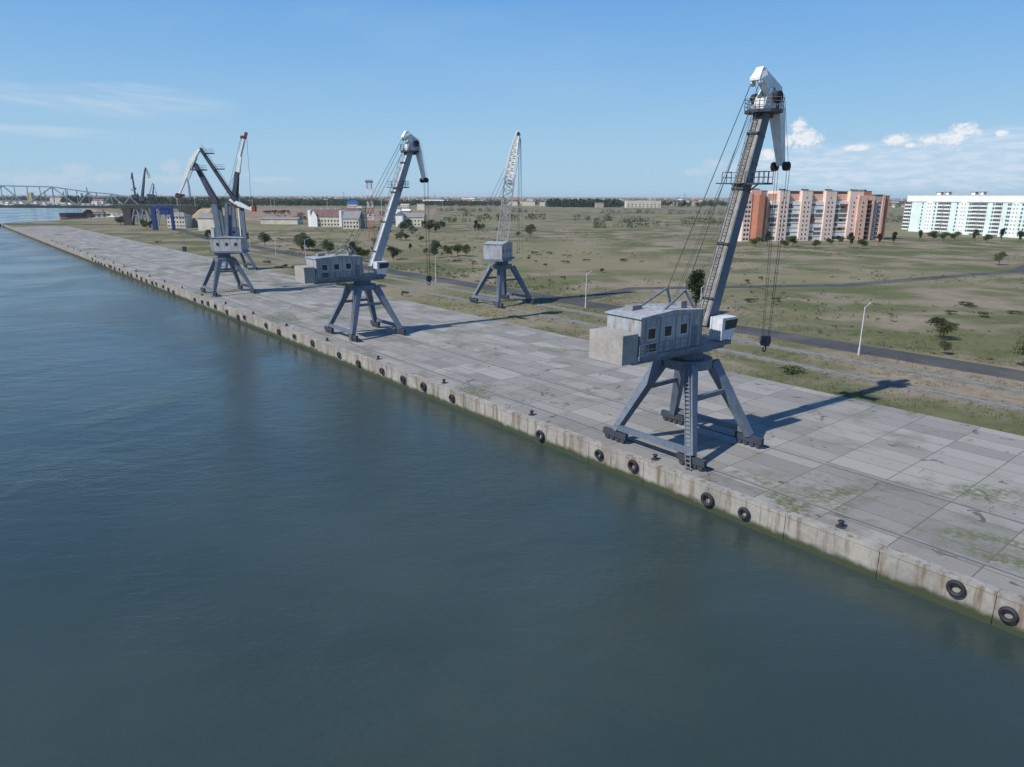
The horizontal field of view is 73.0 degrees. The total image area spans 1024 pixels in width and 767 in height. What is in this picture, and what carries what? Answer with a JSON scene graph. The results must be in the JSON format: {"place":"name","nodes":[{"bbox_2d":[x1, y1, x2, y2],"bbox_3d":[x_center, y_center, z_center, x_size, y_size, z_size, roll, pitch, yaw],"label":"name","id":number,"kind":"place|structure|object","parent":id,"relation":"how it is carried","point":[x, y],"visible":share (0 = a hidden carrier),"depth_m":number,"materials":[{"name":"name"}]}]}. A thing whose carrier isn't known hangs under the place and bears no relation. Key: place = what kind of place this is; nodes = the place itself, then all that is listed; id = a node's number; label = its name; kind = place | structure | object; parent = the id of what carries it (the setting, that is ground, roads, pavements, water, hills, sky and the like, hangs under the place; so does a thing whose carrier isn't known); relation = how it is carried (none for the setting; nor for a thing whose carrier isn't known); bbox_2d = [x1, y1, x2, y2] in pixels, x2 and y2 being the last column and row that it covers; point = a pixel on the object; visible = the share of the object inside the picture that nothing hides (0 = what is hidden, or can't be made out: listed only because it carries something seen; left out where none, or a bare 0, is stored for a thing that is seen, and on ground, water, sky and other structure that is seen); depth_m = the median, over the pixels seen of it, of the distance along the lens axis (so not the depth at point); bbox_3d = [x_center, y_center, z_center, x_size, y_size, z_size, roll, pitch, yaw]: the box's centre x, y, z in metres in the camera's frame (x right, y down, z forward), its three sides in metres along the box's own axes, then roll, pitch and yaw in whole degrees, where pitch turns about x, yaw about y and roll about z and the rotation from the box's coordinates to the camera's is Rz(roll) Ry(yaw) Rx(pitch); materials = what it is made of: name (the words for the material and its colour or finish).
{"place":"outdoors","nodes":[
{"label":"outdoors","id":0,"kind":"place"},
{"bbox_2d":[27,193,34,202],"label":"elevator tower","id":1,"kind":"structure","parent":0,"point":[31,196],"depth_m":2224.18,"materials":[{"name":"beige concrete"}]},
{"bbox_2d":[0,208,116,225],"bbox_3d":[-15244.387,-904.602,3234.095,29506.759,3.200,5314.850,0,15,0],"label":"river bank","id":2,"kind":"structure","parent":0,"point":[108,212],"depth_m":1248.87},
{"bbox_2d":[197,214,224,230],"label":"grey roof house","id":3,"kind":"structure","parent":0,"point":[205,221],"depth_m":546.40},
{"bbox_2d":[260,217,302,223],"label":"grey roof house","id":4,"kind":"structure","parent":0,"point":[281,220],"depth_m":672.69,"materials":[{"name":"paint"}]},
{"bbox_2d":[307,208,344,226],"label":"gabled house","id":5,"kind":"structure","parent":0,"point":[321,217],"depth_m":623.65,"materials":[{"name":"white"}]},
{"bbox_2d":[222,208,439,220],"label":"bare earth","id":6,"kind":"structure","parent":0,"point":[257,215],"depth_m":1036.61,"materials":[{"name":"soil"}]},
{"bbox_2d":[342,208,357,210],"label":"grey roof house","id":7,"kind":"structure","parent":0,"point":[349,209],"depth_m":741.71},
{"bbox_2d":[395,212,404,226],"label":"gabled house","id":8,"kind":"structure","parent":0,"point":[399,217],"depth_m":623.13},
{"bbox_2d":[404,213,425,226],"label":"grey roof house","id":9,"kind":"structure","parent":0,"point":[417,219],"depth_m":633.79,"materials":[{"name":"paint"}]},
{"bbox_2d":[0,208,1023,766],"bbox_3d":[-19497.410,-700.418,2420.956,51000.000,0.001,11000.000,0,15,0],"label":"river","id":10,"kind":"structure","parent":0,"point":[226,542],"depth_m":52.56,"materials":[{"name":"liquid"}]},
{"bbox_2d":[59,210,92,217],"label":"barge","id":11,"kind":"object","parent":10,"relation":"on","point":[75,215],"visible":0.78,"depth_m":909.06,"materials":[{"name":"black metal"}]},
{"bbox_2d":[87,210,110,217],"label":"work boat","id":12,"kind":"object","parent":10,"relation":"on","point":[98,213],"visible":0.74,"depth_m":896.39,"materials":[{"name":"grey metal"}]},
{"bbox_2d":[0,195,1023,435],"bbox_3d":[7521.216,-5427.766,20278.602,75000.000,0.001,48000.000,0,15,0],"label":"ground","id":13,"kind":"structure","parent":0,"point":[906,255],"depth_m":243.68,"materials":[{"name":"plant"}]},
{"bbox_2d":[50,197,66,202],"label":"elevator building","id":14,"kind":"structure","parent":13,"relation":"on","point":[57,199],"depth_m":2205.64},
{"bbox_2d":[91,199,104,203],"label":"house","id":15,"kind":"structure","parent":13,"relation":"on","point":[99,200],"depth_m":2201.30,"materials":[{"name":"white concrete"}]},
{"bbox_2d":[0,185,200,224],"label":"truss bridge","id":16,"kind":"structure","parent":13,"relation":"on","point":[129,215],"depth_m":630.11,"materials":[{"name":"metal"}]},
{"bbox_2d":[114,216,123,224],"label":"tree","id":17,"kind":"object","parent":13,"relation":"on","point":[119,219],"visible":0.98,"depth_m":635.14,"materials":[{"name":"green plant"}]},
{"bbox_2d":[131,172,140,221],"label":"harbour crane","id":18,"kind":"object","parent":13,"relation":"on","point":[134,196],"visible":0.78,"depth_m":693.78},
{"bbox_2d":[138,167,149,221],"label":"harbour crane","id":19,"kind":"object","parent":13,"relation":"on","point":[142,198],"visible":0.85,"depth_m":674.21,"materials":[{"name":"metal"}]},
{"bbox_2d":[147,183,152,212],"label":"harbour crane","id":20,"kind":"object","parent":13,"relation":"on","point":[149,198],"visible":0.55,"depth_m":1013.47,"materials":[{"name":"metal"}]},
{"bbox_2d":[150,184,157,213],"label":"harbour crane","id":21,"kind":"object","parent":13,"relation":"on","point":[152,195],"visible":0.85,"depth_m":964.67,"materials":[{"name":"metal"}]},
{"bbox_2d":[150,206,175,229],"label":"gantry","id":22,"kind":"object","parent":13,"relation":"on","point":[166,210],"visible":1,"depth_m":544.71,"materials":[{"name":"metal"}]},
{"bbox_2d":[166,212,192,227],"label":"hip roof house","id":23,"kind":"structure","parent":13,"relation":"on","point":[186,220],"depth_m":585.82,"materials":[{"name":"paint"}]},
{"bbox_2d":[187,179,192,205],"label":"harbour crane","id":24,"kind":"object","parent":13,"relation":"on","point":[189,199],"visible":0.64,"depth_m":916.07,"materials":[{"name":"metal"}]},
{"bbox_2d":[182,207,202,214],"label":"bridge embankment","id":25,"kind":"structure","parent":13,"relation":"on","point":[190,210],"depth_m":629.03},
{"bbox_2d":[192,208,211,227],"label":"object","id":26,"kind":"object","parent":13,"relation":"on","point":[197,214],"visible":0.27,"depth_m":601.49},
{"bbox_2d":[257,232,270,242],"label":"tree","id":27,"kind":"object","parent":13,"relation":"on","point":[263,235],"visible":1,"depth_m":379.13,"materials":[{"name":"green plant"}]},
{"bbox_2d":[294,233,309,250],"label":"tree","id":28,"kind":"object","parent":13,"relation":"on","point":[299,238],"visible":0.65,"depth_m":348.27,"materials":[{"name":"green plant"}]},
{"bbox_2d":[299,237,315,251],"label":"tree","id":29,"kind":"object","parent":13,"relation":"on","point":[311,243],"visible":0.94,"depth_m":344.47,"materials":[{"name":"green plant"}]},
{"bbox_2d":[319,240,334,251],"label":"tree","id":30,"kind":"object","parent":13,"relation":"on","point":[328,245],"visible":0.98,"depth_m":318.55,"materials":[{"name":"green plant"}]},
{"bbox_2d":[349,241,354,253],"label":"tree","id":31,"kind":"object","parent":13,"relation":"on","point":[353,244],"visible":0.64,"depth_m":304.90,"materials":[{"name":"green plant"}]},
{"bbox_2d":[342,211,363,228],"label":"grey roof house","id":32,"kind":"structure","parent":13,"relation":"on","point":[350,219],"depth_m":585.94,"materials":[{"name":"paint"}]},
{"bbox_2d":[347,200,358,207],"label":"blue roof building","id":33,"kind":"structure","parent":13,"relation":"on","point":[352,204],"depth_m":1210.47,"materials":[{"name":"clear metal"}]},
{"bbox_2d":[354,247,368,255],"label":"tree","id":34,"kind":"object","parent":13,"relation":"on","point":[359,251],"visible":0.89,"depth_m":292.39,"materials":[{"name":"green plant"}]},
{"bbox_2d":[356,207,366,227],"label":"unfinished building","id":35,"kind":"structure","parent":13,"relation":"on","point":[363,214],"depth_m":597.11,"materials":[{"name":"concrete"}]},
{"bbox_2d":[365,180,374,237],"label":"lattice mast","id":36,"kind":"object","parent":13,"relation":"on","point":[367,184],"visible":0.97,"depth_m":455.29,"materials":[{"name":"metal"}]},
{"bbox_2d":[386,246,400,258],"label":"tree","id":37,"kind":"object","parent":13,"relation":"on","point":[394,250],"visible":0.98,"depth_m":302.73,"materials":[{"name":"green plant"}]},
{"bbox_2d":[400,204,409,209],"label":"shed","id":38,"kind":"structure","parent":13,"relation":"on","point":[405,206],"depth_m":1260.18,"materials":[{"name":"white metal"}]},
{"bbox_2d":[417,204,424,209],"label":"shed","id":39,"kind":"structure","parent":13,"relation":"on","point":[420,206],"depth_m":1308.41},
{"bbox_2d":[426,221,433,231],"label":"tree","id":40,"kind":"object","parent":13,"relation":"on","point":[431,225],"visible":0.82,"depth_m":529.66,"materials":[{"name":"green plant"}]},
{"bbox_2d":[428,247,438,254],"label":"tree","id":41,"kind":"object","parent":13,"relation":"on","point":[434,249],"visible":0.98,"depth_m":311.25,"materials":[{"name":"green plant"}]},
{"bbox_2d":[430,239,441,247],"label":"tree","id":42,"kind":"object","parent":13,"relation":"on","point":[435,243],"visible":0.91,"depth_m":333.68,"materials":[{"name":"green plant"}]},
{"bbox_2d":[441,245,451,253],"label":"tree","id":43,"kind":"object","parent":13,"relation":"on","point":[447,249],"visible":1,"depth_m":315.59,"materials":[{"name":"green plant"}]},
{"bbox_2d":[1,195,904,204],"bbox_3d":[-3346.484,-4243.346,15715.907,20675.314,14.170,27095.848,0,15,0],"label":"town","id":44,"kind":"object","parent":13,"relation":"on","point":[412,198],"visible":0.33,"depth_m":7835.77},
{"bbox_2d":[0,196,906,201],"bbox_3d":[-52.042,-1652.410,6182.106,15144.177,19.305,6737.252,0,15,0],"label":"woods","id":45,"kind":"object","parent":13,"relation":"on","point":[100,197],"visible":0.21,"depth_m":4127.57,"materials":[{"name":"green plant"}]},
{"bbox_2d":[451,244,461,255],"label":"tree","id":46,"kind":"object","parent":13,"relation":"on","point":[457,247],"visible":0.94,"depth_m":321.49,"materials":[{"name":"green plant"}]},
{"bbox_2d":[21,196,904,227],"bbox_3d":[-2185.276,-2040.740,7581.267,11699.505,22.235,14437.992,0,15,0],"label":"woods","id":47,"kind":"object","parent":13,"relation":"on","point":[364,202],"visible":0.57,"depth_m":1867.74,"materials":[{"name":"green plant"}]},
{"bbox_2d":[460,244,471,252],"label":"tree","id":48,"kind":"object","parent":13,"relation":"on","point":[465,248],"visible":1,"depth_m":318.75,"materials":[{"name":"green plant"}]},
{"bbox_2d":[469,131,534,307],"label":"lattice crane","id":49,"kind":"object","parent":13,"relation":"on","point":[499,252],"visible":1,"depth_m":174.00,"materials":[{"name":"grey metal"}]},
{"bbox_2d":[1,223,1023,637],"bbox_3d":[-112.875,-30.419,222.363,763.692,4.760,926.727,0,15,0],"label":"quay wall","id":50,"kind":"structure","parent":13,"relation":"on","point":[981,601],"depth_m":67.21,"materials":[{"name":"concrete"}]},
{"bbox_2d":[536,430,543,440],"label":"tyre fender","id":51,"kind":"object","parent":50,"relation":"hanging from","point":[541,433],"visible":1,"depth_m":84.47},
{"bbox_2d":[594,449,602,459],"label":"tyre fender","id":52,"kind":"object","parent":50,"relation":"hanging from","point":[600,453],"visible":1,"depth_m":77.07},
{"bbox_2d":[628,460,637,471],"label":"tyre fender","id":53,"kind":"object","parent":50,"relation":"hanging from","point":[634,462],"visible":1,"depth_m":73.27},
{"bbox_2d":[701,492,713,506],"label":"tyre fender","id":54,"kind":"object","parent":50,"relation":"hanging from","point":[704,502],"visible":1,"depth_m":66.47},
{"bbox_2d":[738,507,749,519],"bbox_3d":[21.314,11.941,63.627,0.340,1.193,1.212,-12,-11,-38],"label":"tyre fender","id":55,"kind":"object","parent":50,"relation":"hanging from","point":[740,515],"visible":1,"depth_m":63.47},
{"bbox_2d":[946,580,965,596],"bbox_3d":[32.396,14.961,50.483,0.340,1.297,1.317,-12,18,-38],"label":"tyre fender","id":56,"kind":"object","parent":50,"relation":"hanging from","point":[950,583],"visible":1,"depth_m":50.36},
{"bbox_2d":[998,606,1018,622],"bbox_3d":[34.521,16.087,48.108,0.340,1.226,1.208,-12,-23,-38],"label":"tyre fender","id":57,"kind":"object","parent":50,"relation":"hanging from","point":[1002,609],"visible":1,"depth_m":47.99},
{"bbox_2d":[14,226,1023,595],"bbox_3d":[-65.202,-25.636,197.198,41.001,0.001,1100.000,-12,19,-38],"label":"quay apron","id":58,"kind":"object","parent":13,"relation":"on","point":[974,466],"visible":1,"depth_m":86.37,"materials":[{"name":"concrete"}]},
{"bbox_2d":[175,145,256,296],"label":"luffing crane","id":59,"kind":"object","parent":58,"relation":"on","point":[225,242],"visible":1,"depth_m":191.97,"materials":[{"name":"grey metal"}]},
{"bbox_2d":[210,132,256,269],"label":"luffing crane","id":60,"kind":"object","parent":58,"relation":"on","point":[235,228],"visible":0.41,"depth_m":253.50,"materials":[{"name":"grey metal"}]},
{"bbox_2d":[295,130,431,341],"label":"portal crane","id":61,"kind":"object","parent":58,"relation":"on","point":[321,268],"visible":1,"depth_m":136.58,"materials":[{"name":"grey metal"}]},
{"bbox_2d":[72,246,1023,578],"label":"rail channel","id":62,"kind":"object","parent":58,"relation":"on","point":[662,452],"visible":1,"depth_m":69.23,"materials":[{"name":"metal"}]},
{"bbox_2d":[67,244,1023,577],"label":"crane rail","id":63,"kind":"object","parent":62,"relation":"on","point":[667,452],"visible":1,"depth_m":69.02,"materials":[{"name":"metal"}]},
{"bbox_2d":[97,246,1023,523],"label":"rail channel","id":64,"kind":"object","parent":58,"relation":"on","point":[651,412],"visible":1,"depth_m":81.48,"materials":[{"name":"metal"}]},
{"bbox_2d":[91,244,1023,522],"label":"crane rail","id":65,"kind":"object","parent":64,"relation":"on","point":[659,414],"visible":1,"depth_m":81.79,"materials":[{"name":"metal"}]},
{"bbox_2d":[589,66,790,470],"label":"portal crane","id":66,"kind":"object","parent":58,"relation":"on","point":[661,337],"visible":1,"depth_m":74.28,"materials":[{"name":"grey metal"}]},
{"bbox_2d":[835,519,845,528],"bbox_3d":[27.928,11.892,58.680,0.840,0.580,0.840,0,15,0],"label":"bollard","id":67,"kind":"object","parent":58,"relation":"on","point":[840,525],"visible":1,"depth_m":58.53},
{"bbox_2d":[524,224,535,233],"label":"tree","id":68,"kind":"object","parent":13,"relation":"on","point":[528,228],"visible":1,"depth_m":470.41,"materials":[{"name":"green plant"}]},
{"bbox_2d":[437,207,725,208],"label":"concrete fence","id":69,"kind":"object","parent":13,"relation":"on","point":[585,208],"visible":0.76,"depth_m":1639.74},
{"bbox_2d":[171,224,1023,359],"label":"scrub","id":70,"kind":"object","parent":13,"relation":"on","point":[777,303],"visible":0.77,"depth_m":240.39,"materials":[{"name":"green plant"}]},
{"bbox_2d":[595,203,603,207],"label":"shed","id":71,"kind":"structure","parent":13,"relation":"on","point":[599,205],"depth_m":1694.67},
{"bbox_2d":[207,250,1023,412],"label":"track bed","id":72,"kind":"object","parent":13,"relation":"on","point":[857,378],"visible":0.67,"depth_m":113.80,"materials":[{"name":"gravel"}]},
{"bbox_2d":[231,254,1023,408],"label":"crane rail","id":73,"kind":"object","parent":72,"relation":"on","point":[744,354],"visible":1,"depth_m":114.24,"materials":[{"name":"metal"}]},
{"bbox_2d":[249,252,1023,393],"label":"track bed","id":74,"kind":"object","parent":13,"relation":"on","point":[861,363],"visible":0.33,"depth_m":123.30,"materials":[{"name":"gravel"}]},
{"bbox_2d":[248,252,1023,390],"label":"crane rail","id":75,"kind":"object","parent":74,"relation":"on","point":[748,341],"visible":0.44,"depth_m":123.43,"materials":[{"name":"metal"}]},
{"bbox_2d":[685,269,705,306],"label":"tree","id":76,"kind":"object","parent":13,"relation":"on","point":[696,281],"visible":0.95,"depth_m":160.62,"materials":[{"name":"green plant"}]},
{"bbox_2d":[411,282,1023,431],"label":"weeds","id":77,"kind":"object","parent":13,"relation":"on","point":[797,375],"visible":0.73,"depth_m":124.62,"materials":[{"name":"green plant"}]},
{"bbox_2d":[749,236,762,246],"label":"tree","id":78,"kind":"object","parent":13,"relation":"on","point":[758,239],"visible":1,"depth_m":385.49,"materials":[{"name":"green plant"}]},
{"bbox_2d":[765,231,771,245],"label":"tree","id":79,"kind":"object","parent":13,"relation":"on","point":[767,236],"visible":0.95,"depth_m":391.32,"materials":[{"name":"green plant"}]},
{"bbox_2d":[785,235,798,246],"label":"tree","id":80,"kind":"object","parent":13,"relation":"on","point":[792,238],"visible":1,"depth_m":392.69,"materials":[{"name":"green plant"}]},
{"bbox_2d":[778,365,806,373],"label":"bush","id":81,"kind":"object","parent":13,"relation":"on","point":[789,368],"visible":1,"depth_m":109.80,"materials":[{"name":"green plant"}]},
{"bbox_2d":[737,186,889,241],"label":"apartment block","id":82,"kind":"structure","parent":13,"relation":"on","point":[813,215],"depth_m":442.71,"materials":[{"name":"concrete"}]},
{"bbox_2d":[812,239,821,247],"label":"tree","id":83,"kind":"object","parent":13,"relation":"on","point":[816,242],"visible":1,"depth_m":382.32,"materials":[{"name":"green plant"}]},
{"bbox_2d":[835,235,845,241],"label":"tree","id":84,"kind":"object","parent":13,"relation":"on","point":[839,238],"visible":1,"depth_m":415.95,"materials":[{"name":"green plant"}]},
{"bbox_2d":[847,232,854,247],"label":"tree","id":85,"kind":"object","parent":13,"relation":"on","point":[850,237],"visible":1,"depth_m":380.85,"materials":[{"name":"green plant"}]},
{"bbox_2d":[857,239,868,247],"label":"tree","id":86,"kind":"object","parent":13,"relation":"on","point":[862,242],"visible":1,"depth_m":379.02,"materials":[{"name":"green plant"}]},
{"bbox_2d":[858,302,871,354],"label":"street lamp","id":87,"kind":"object","parent":13,"relation":"on","point":[861,330],"visible":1,"depth_m":121.97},
{"bbox_2d":[892,232,897,244],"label":"tree","id":88,"kind":"object","parent":13,"relation":"on","point":[894,235],"visible":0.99,"depth_m":409.25,"materials":[{"name":"green plant"}]},
{"bbox_2d":[927,230,937,240],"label":"tree","id":89,"kind":"object","parent":13,"relation":"on","point":[933,233],"visible":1,"depth_m":450.51,"materials":[{"name":"green plant"}]},
{"bbox_2d":[927,316,959,339],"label":"tree","id":90,"kind":"object","parent":13,"relation":"on","point":[943,323],"visible":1,"depth_m":135.51,"materials":[{"name":"green plant"}]},
{"bbox_2d":[937,232,950,240],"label":"tree","id":91,"kind":"object","parent":13,"relation":"on","point":[944,235],"visible":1,"depth_m":447.05,"materials":[{"name":"green plant"}]},
{"bbox_2d":[937,339,951,354],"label":"tree","id":92,"kind":"object","parent":13,"relation":"on","point":[947,345],"visible":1,"depth_m":122.83,"materials":[{"name":"green plant"}]},
{"bbox_2d":[948,232,961,240],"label":"tree","id":93,"kind":"object","parent":13,"relation":"on","point":[954,235],"visible":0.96,"depth_m":450.10,"materials":[{"name":"green plant"}]},
{"bbox_2d":[902,188,1023,237],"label":"apartment block","id":94,"kind":"structure","parent":13,"relation":"on","point":[983,213],"depth_m":527.71,"materials":[{"name":"white concrete"}]},
{"bbox_2d":[972,229,979,241],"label":"tree","id":95,"kind":"object","parent":13,"relation":"on","point":[976,232],"visible":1,"depth_m":435.79,"materials":[{"name":"green plant"}]},
{"bbox_2d":[978,311,992,316],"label":"bush","id":96,"kind":"object","parent":13,"relation":"on","point":[984,313],"visible":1,"depth_m":161.90,"materials":[{"name":"green plant"}]},
{"bbox_2d":[983,234,993,242],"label":"tree","id":97,"kind":"object","parent":13,"relation":"on","point":[988,236],"visible":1,"depth_m":433.94,"materials":[{"name":"green plant"}]},
{"bbox_2d":[993,251,1007,262],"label":"tree","id":98,"kind":"object","parent":13,"relation":"on","point":[1001,255],"visible":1,"depth_m":287.95,"materials":[{"name":"green plant"}]},
{"bbox_2d":[999,228,1005,240],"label":"tree","id":99,"kind":"object","parent":13,"relation":"on","point":[1002,231],"visible":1,"depth_m":446.67,"materials":[{"name":"green plant"}]},
{"bbox_2d":[1011,332,1023,355],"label":"tree","id":100,"kind":"object","parent":13,"relation":"on","point":[1020,350],"visible":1,"depth_m":114.08,"materials":[{"name":"green plant"}]},
{"bbox_2d":[1017,230,1023,242],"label":"tree","id":101,"kind":"object","parent":13,"relation":"on","point":[1020,234],"visible":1,"depth_m":428.15,"materials":[{"name":"green plant"}]},
{"bbox_2d":[0,0,1023,197],"label":"sky","id":102,"kind":"structure","parent":0,"point":[604,98],"materials":[{"name":"blue"}]},
{"bbox_2d":[521,201,534,205],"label":"warehouse","id":103,"kind":"structure","parent":0,"point":[527,203],"depth_m":2080.72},
{"bbox_2d":[169,228,1023,380],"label":"yard road","id":104,"kind":"structure","parent":0,"point":[996,371],"depth_m":134.49,"materials":[{"name":"asphalt"}]},
{"bbox_2d":[624,200,660,207],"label":"warehouse","id":105,"kind":"structure","parent":0,"point":[642,203],"depth_m":1790.66,"materials":[{"name":"white concrete"}]},
{"bbox_2d":[567,265,1023,300],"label":"access road","id":106,"kind":"structure","parent":0,"point":[629,289],"depth_m":220.25,"materials":[{"name":"asphalt"}]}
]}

